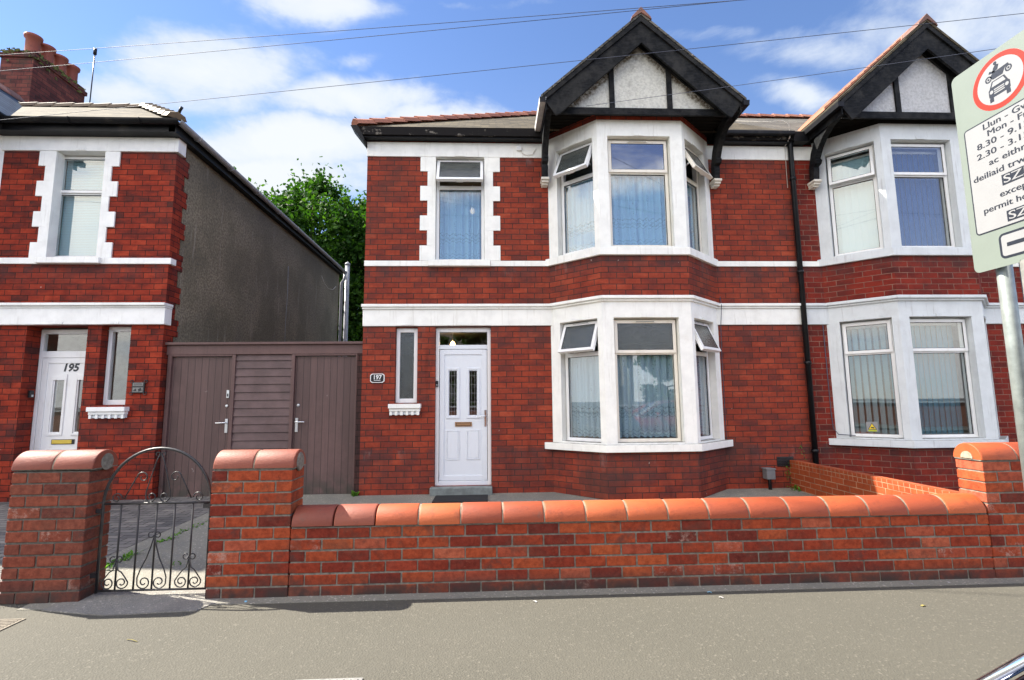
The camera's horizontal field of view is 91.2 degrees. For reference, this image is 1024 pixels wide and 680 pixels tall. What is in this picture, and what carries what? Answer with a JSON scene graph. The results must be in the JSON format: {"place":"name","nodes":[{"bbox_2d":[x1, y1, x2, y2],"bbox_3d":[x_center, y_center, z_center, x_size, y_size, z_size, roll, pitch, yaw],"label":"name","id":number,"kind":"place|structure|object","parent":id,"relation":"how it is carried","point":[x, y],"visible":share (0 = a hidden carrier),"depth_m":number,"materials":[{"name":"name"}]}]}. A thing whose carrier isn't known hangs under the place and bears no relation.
{"place":"outdoors","nodes":[
{"label":"outdoors","id":0,"kind":"place"},
{"bbox_2d":[0,496,208,593],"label":"driveway","id":1,"kind":"structure","parent":0,"point":[146,521],"depth_m":5.91,"materials":[{"name":"grey concrete"}]},
{"bbox_2d":[41,588,219,615],"bbox_3d":[-2.669,1.867,3.573,1.150,0.020,0.440,0,-7,-2],"label":"path apron","id":2,"kind":"object","parent":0,"point":[124,603],"visible":0.68,"depth_m":3.54,"materials":[{"name":"concrete"}]},
{"bbox_2d":[106,512,208,566],"bbox_3d":[-3.618,2.087,5.447,0.210,0.156,3.790,0,-7,-2],"label":"path strip","id":3,"kind":"object","parent":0,"point":[146,543],"visible":0.27,"depth_m":5.15,"materials":[{"name":"concrete"}]},
{"bbox_2d":[0,583,1023,679],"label":"pavement","id":4,"kind":"structure","parent":0,"point":[960,632],"depth_m":2.98,"materials":[{"name":"grey asphalt"}]},
{"bbox_2d":[0,618,25,630],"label":"access cover","id":5,"kind":"object","parent":4,"relation":"on","point":[5,623],"visible":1,"depth_m":3.25,"materials":[{"name":"metal"}]},
{"bbox_2d":[0,449,117,604],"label":"gate pier","id":6,"kind":"structure","parent":4,"relation":"on","point":[52,534],"depth_m":3.64,"materials":[{"name":"brick"}]},
{"bbox_2d":[205,449,305,598],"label":"gate pier","id":7,"kind":"structure","parent":4,"relation":"on","point":[256,498],"depth_m":3.69,"materials":[{"name":"brick"}]},
{"bbox_2d":[90,447,211,593],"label":"iron gate","id":8,"kind":"structure","parent":7,"relation":"attached to","point":[206,504],"depth_m":3.73,"materials":[{"name":"black metal"}]},
{"bbox_2d":[302,677,362,679],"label":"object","id":9,"kind":"object","parent":4,"relation":"on","point":[337,679],"visible":1,"depth_m":2.55,"materials":[{"name":"white paint"}]},
{"bbox_2d":[0,582,978,607],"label":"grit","id":10,"kind":"object","parent":4,"relation":"on","point":[343,596],"visible":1,"depth_m":3.59,"materials":[{"name":"stone"}]},
{"bbox_2d":[288,493,995,596],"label":"garden wall","id":11,"kind":"structure","parent":4,"relation":"on","point":[365,549],"depth_m":3.79,"materials":[{"name":"brick"}]},
{"bbox_2d":[789,460,958,495],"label":"dividing wall","id":12,"kind":"structure","parent":4,"relation":"on","point":[815,479],"depth_m":6.25,"materials":[{"name":"brick"}]},
{"bbox_2d":[782,445,805,487],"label":"wall weeds","id":13,"kind":"object","parent":12,"relation":"on","point":[790,467],"depth_m":7.35,"materials":[{"name":"green plant"}]},
{"bbox_2d":[951,30,1023,485],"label":"traffic sign","id":14,"kind":"object","parent":4,"relation":"on","point":[988,94],"visible":1,"depth_m":2.96,"materials":[{"name":"white metal"}]},
{"bbox_2d":[953,442,1023,577],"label":"gate pier","id":15,"kind":"structure","parent":4,"relation":"on","point":[989,474],"depth_m":3.95,"materials":[{"name":"brick"}]},
{"bbox_2d":[0,0,1023,238],"label":"sky","id":16,"kind":"structure","parent":0,"point":[263,136],"materials":[{"name":"blue"}]},
{"bbox_2d":[17,488,1023,609],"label":"garden path","id":17,"kind":"structure","parent":0,"point":[198,546],"depth_m":3.95,"materials":[{"name":"concrete"}]},
{"bbox_2d":[158,341,362,497],"bbox_3d":[-3.615,1.199,7.273,2.880,2.350,0.205,0,-7,-2],"label":"gate screen","id":18,"kind":"object","parent":17,"relation":"on","point":[310,407],"visible":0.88,"depth_m":7.31,"materials":[{"name":"wood"}]},
{"bbox_2d":[164,357,231,496],"bbox_3d":[-4.526,1.240,7.238,0.859,1.990,0.109,0,-7,-2],"label":"door","id":19,"kind":"structure","parent":18,"relation":"in","point":[201,386],"depth_m":7.26,"materials":[{"name":"wood"}]},
{"bbox_2d":[292,356,355,494],"bbox_3d":[-2.748,1.230,7.313,0.879,1.990,0.109,0,-7,-2],"label":"door","id":20,"kind":"structure","parent":18,"relation":"in","point":[324,400],"depth_m":7.33,"materials":[{"name":"wood"}]},
{"bbox_2d":[105,485,800,569],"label":"weeds","id":21,"kind":"object","parent":17,"relation":"on","point":[130,553],"visible":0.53,"depth_m":5.00,"materials":[{"name":"green plant"}]},
{"bbox_2d":[432,495,487,502],"bbox_3d":[-0.692,2.151,6.797,0.730,0.015,0.460,0,-7,-2],"label":"doormat","id":22,"kind":"object","parent":17,"relation":"on","point":[456,498],"visible":0.86,"depth_m":6.76,"materials":[{"name":"grey rubber"}]},
{"bbox_2d":[761,467,775,489],"bbox_3d":[3.734,2.018,7.275,0.145,0.315,0.150,0,-7,-2],"label":"gully box","id":23,"kind":"object","parent":17,"relation":"on","point":[769,474],"visible":0.98,"depth_m":7.23,"materials":[{"name":"grey plastic"}]},
{"bbox_2d":[710,13,1023,490],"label":"brick house","id":24,"kind":"structure","parent":0,"point":[880,114],"depth_m":7.43,"materials":[{"name":"brick"}]},
{"bbox_2d":[831,153,878,253],"bbox_3d":[5.336,-2.094,7.784,0.595,1.530,0.040,-6,-9,40],"label":"vertical blind","id":25,"kind":"object","parent":24,"relation":"attached to","point":[856,218],"visible":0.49,"depth_m":7.79,"materials":[{"name":"white fabric"}]},
{"bbox_2d":[826,145,883,255],"bbox_3d":[5.244,-2.116,7.685,0.611,1.636,0.189,-6,-9,40],"label":"window","id":26,"kind":"structure","parent":24,"relation":"in","point":[870,176],"depth_m":7.68,"materials":[{"name":"white plastic"}]},
{"bbox_2d":[841,319,902,437],"bbox_3d":[5.285,0.568,7.375,0.611,1.700,0.096,-6,-9,40],"label":"window","id":27,"kind":"structure","parent":24,"relation":"in","point":[888,322],"depth_m":7.35,"materials":[{"name":"white plastic"}]},
{"bbox_2d":[846,324,898,433],"bbox_3d":[5.362,0.581,7.460,0.590,1.600,0.040,-6,-9,40],"label":"vertical blind","id":28,"kind":"object","parent":24,"relation":"attached to","point":[872,380],"visible":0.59,"depth_m":7.47,"materials":[{"name":"white fabric"}]},
{"bbox_2d":[866,422,878,431],"bbox_3d":[5.249,1.263,7.305,0.140,0.140,0.008,-6,-9,40],"label":"warning sticker","id":29,"kind":"object","parent":24,"relation":"attached to","point":[871,426],"visible":1,"depth_m":7.30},
{"bbox_2d":[892,152,943,245],"bbox_3d":[6.083,-2.123,7.611,0.880,1.530,0.040,0,-7,-2],"label":"vertical blind","id":30,"kind":"object","parent":24,"relation":"attached to","point":[919,199],"visible":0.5,"depth_m":7.61,"materials":[{"name":"blue fabric"}]},
{"bbox_2d":[891,144,954,246],"bbox_3d":[6.088,-2.147,7.499,0.894,1.636,0.096,0,-7,-2],"label":"window","id":31,"kind":"structure","parent":24,"relation":"in","point":[942,174],"depth_m":7.52,"materials":[{"name":"white plastic"}]},
{"bbox_2d":[910,323,963,433],"bbox_3d":[6.109,0.552,7.286,0.882,1.600,0.040,0,-7,-2],"label":"vertical blind","id":32,"kind":"object","parent":24,"relation":"attached to","point":[934,379],"visible":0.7,"depth_m":7.29,"materials":[{"name":"white fabric"}]},
{"bbox_2d":[910,318,978,437],"bbox_3d":[6.116,0.535,7.172,0.894,1.700,0.096,0,-7,-2],"label":"window","id":33,"kind":"structure","parent":24,"relation":"in","point":[963,349],"depth_m":7.18,"materials":[{"name":"white plastic"}]},
{"label":"ground","id":34,"kind":"structure","parent":0,"visible":0},
{"bbox_2d":[0,32,349,501],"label":"brick house","id":35,"kind":"structure","parent":34,"relation":"on","point":[199,239],"depth_m":7.47,"materials":[{"name":"brick"}]},
{"bbox_2d":[28,391,33,397],"bbox_3d":[-6.917,0.778,7.214,0.030,0.100,0.070,0,-7,-2],"label":"doorbell","id":36,"kind":"object","parent":35,"relation":"attached to","point":[30,394],"visible":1,"depth_m":7.20,"materials":[{"name":"black plastic"}]},
{"bbox_2d":[34,358,84,449],"bbox_3d":[-6.504,1.250,7.311,0.790,1.977,0.068,0,-7,-2],"label":"door","id":37,"kind":"structure","parent":35,"relation":"in","point":[70,370],"depth_m":7.33,"materials":[{"name":"white plastic"}]},
{"bbox_2d":[56,156,104,256],"bbox_3d":[-6.495,-2.008,7.607,0.795,1.613,0.096,0,-7,-2],"label":"window","id":38,"kind":"structure","parent":35,"relation":"in","point":[65,193],"depth_m":7.62,"materials":[{"name":"white plastic"}]},
{"bbox_2d":[58,161,104,255],"bbox_3d":[-6.495,-2.008,7.668,0.710,1.531,0.008,0,-7,-2],"label":"venetian blind","id":39,"kind":"object","parent":35,"relation":"attached to","point":[88,243],"visible":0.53,"depth_m":7.66,"materials":[{"name":"white plastic"}]},
{"bbox_2d":[103,327,130,404],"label":"window","id":40,"kind":"structure","parent":35,"relation":"in","point":[112,330],"depth_m":7.31,"materials":[{"name":"white plastic"}]},
{"bbox_2d":[129,380,147,394],"bbox_3d":[-5.318,0.676,7.135,0.246,0.226,0.029,0,-7,-2],"label":"wall plaque","id":41,"kind":"object","parent":35,"relation":"attached to","point":[138,387],"depth_m":7.13,"materials":[{"name":"black plastic"}]},
{"bbox_2d":[1,0,738,70],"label":"telephone wire","id":42,"kind":"object","parent":35,"relation":"attached to","point":[387,34],"visible":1,"depth_m":5.55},
{"bbox_2d":[3,0,739,54],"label":"telephone wire","id":43,"kind":"object","parent":35,"relation":"attached to","point":[380,27],"visible":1,"depth_m":5.59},
{"bbox_2d":[2,13,1023,119],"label":"telephone wire","id":44,"kind":"object","parent":35,"relation":"attached to","point":[534,65],"visible":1,"depth_m":5.57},
{"bbox_2d":[233,156,366,340],"bbox_3d":[-8.011,-1.754,20.678,12.045,11.654,9.674,0,-7,-2],"label":"maple tree","id":45,"kind":"object","parent":34,"relation":"on","point":[343,225],"visible":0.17,"depth_m":18.38,"materials":[{"name":"green plant"}]},
{"bbox_2d":[351,7,818,499],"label":"brick house","id":46,"kind":"structure","parent":34,"relation":"on","point":[524,309],"depth_m":7.42,"materials":[{"name":"brick"}]},
{"bbox_2d":[370,374,384,382],"bbox_3d":[-1.960,0.556,7.300,0.206,0.132,0.020,0,-7,-2],"label":"number plaque","id":47,"kind":"object","parent":46,"relation":"attached to","point":[377,378],"visible":1,"depth_m":7.29,"materials":[{"name":"white ceramic"}]},
{"bbox_2d":[395,328,417,402],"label":"window","id":48,"kind":"structure","parent":46,"relation":"in","point":[407,338],"depth_m":7.43,"materials":[{"name":"white plastic"}]},
{"bbox_2d":[436,160,483,259],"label":"window","id":49,"kind":"structure","parent":46,"relation":"in","point":[447,170],"depth_m":7.73,"materials":[{"name":"white plastic"}]},
{"bbox_2d":[440,191,480,258],"bbox_3d":[-0.801,-1.789,7.828,0.680,1.140,0.073,0,-7,-2],"label":"net curtain","id":50,"kind":"object","parent":46,"relation":"hanging from","point":[460,215],"visible":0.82,"depth_m":7.83,"materials":[{"name":"white fabric"}]},
{"bbox_2d":[439,349,486,480],"bbox_3d":[-0.715,1.087,7.365,0.697,1.904,0.125,0,-7,-2],"label":"door","id":51,"kind":"structure","parent":46,"relation":"in","point":[463,435],"depth_m":7.36,"materials":[{"name":"white plastic"}]},
{"bbox_2d":[553,142,593,254],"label":"window","id":52,"kind":"structure","parent":46,"relation":"in","point":[576,159],"depth_m":7.55,"materials":[{"name":"white plastic"}]},
{"bbox_2d":[558,321,600,441],"bbox_3d":[0.980,0.582,7.126,0.611,1.700,0.313,-6,-9,40],"label":"window","id":53,"kind":"structure","parent":46,"relation":"in","point":[576,338],"depth_m":7.21,"materials":[{"name":"white plastic"}]},
{"bbox_2d":[567,179,594,252],"bbox_3d":[1.063,-1.873,7.549,0.569,1.120,0.070,-6,-9,39],"label":"net curtain","id":54,"kind":"object","parent":46,"relation":"hanging from","point":[581,228],"visible":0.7,"depth_m":7.57,"materials":[{"name":"white fabric"}]},
{"bbox_2d":[570,356,600,437],"bbox_3d":[1.094,0.800,7.229,0.570,1.185,0.070,-6,-9,40],"label":"net curtain","id":55,"kind":"object","parent":46,"relation":"hanging from","point":[584,397],"visible":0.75,"depth_m":7.25,"materials":[{"name":"white fabric"}]},
{"bbox_2d":[611,176,665,244],"bbox_3d":[1.845,-1.903,7.368,0.830,1.120,0.077,0,-7,-2],"label":"net curtain","id":56,"kind":"object","parent":46,"relation":"hanging from","point":[637,201],"visible":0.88,"depth_m":7.37,"materials":[{"name":"white fabric"}]},
{"bbox_2d":[607,140,670,245],"bbox_3d":[1.843,-2.126,7.311,0.894,1.636,0.111,0,-7,-2],"label":"window","id":57,"kind":"structure","parent":46,"relation":"in","point":[663,172],"depth_m":7.33,"materials":[{"name":"beige plastic"}]},
{"bbox_2d":[617,355,675,437],"bbox_3d":[1.873,0.770,7.045,0.830,1.185,0.066,0,-7,-3],"label":"net curtain","id":58,"kind":"object","parent":46,"relation":"hanging from","point":[632,393],"visible":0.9,"depth_m":7.04,"materials":[{"name":"white fabric"}]},
{"bbox_2d":[614,319,681,441],"bbox_3d":[1.870,0.556,6.985,0.894,1.700,0.111,0,-7,-2],"label":"window","id":59,"kind":"structure","parent":46,"relation":"in","point":[640,336],"depth_m":7.01,"materials":[{"name":"beige plastic"}]},
{"bbox_2d":[687,185,694,248],"bbox_3d":[2.629,-1.880,7.617,0.078,1.120,0.600,-7,-10,44],"label":"net curtain","id":60,"kind":"object","parent":46,"relation":"hanging from","point":[691,220],"visible":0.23,"depth_m":7.74,"materials":[{"name":"white fabric"}]},
{"bbox_2d":[685,146,712,251],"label":"window","id":61,"kind":"structure","parent":46,"relation":"in","point":[697,165],"depth_m":7.72,"materials":[{"name":"beige plastic"}]},
{"bbox_2d":[696,356,705,434],"bbox_3d":[2.659,0.792,7.289,0.068,1.185,0.600,-7,-10,44],"label":"net curtain","id":62,"kind":"object","parent":46,"relation":"hanging from","point":[700,378],"visible":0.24,"depth_m":7.42,"materials":[{"name":"white fabric"}]},
{"bbox_2d":[694,321,720,439],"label":"window","id":63,"kind":"structure","parent":46,"relation":"in","point":[704,337],"depth_m":7.37,"materials":[{"name":"white plastic"}]},
{"bbox_2d":[588,48,996,105],"bbox_3d":[4.866,-2.937,4.998,8.550,1.156,0.005,-4,-8,26],"label":"telephone wire","id":64,"kind":"object","parent":46,"relation":"attached to","point":[807,75],"visible":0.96,"depth_m":5.71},
{"bbox_2d":[975,652,1023,679],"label":"parked car","id":65,"kind":"object","parent":34,"relation":"on","point":[1011,668],"depth_m":0.97,"materials":[{"name":"silver metal"}]}
]}

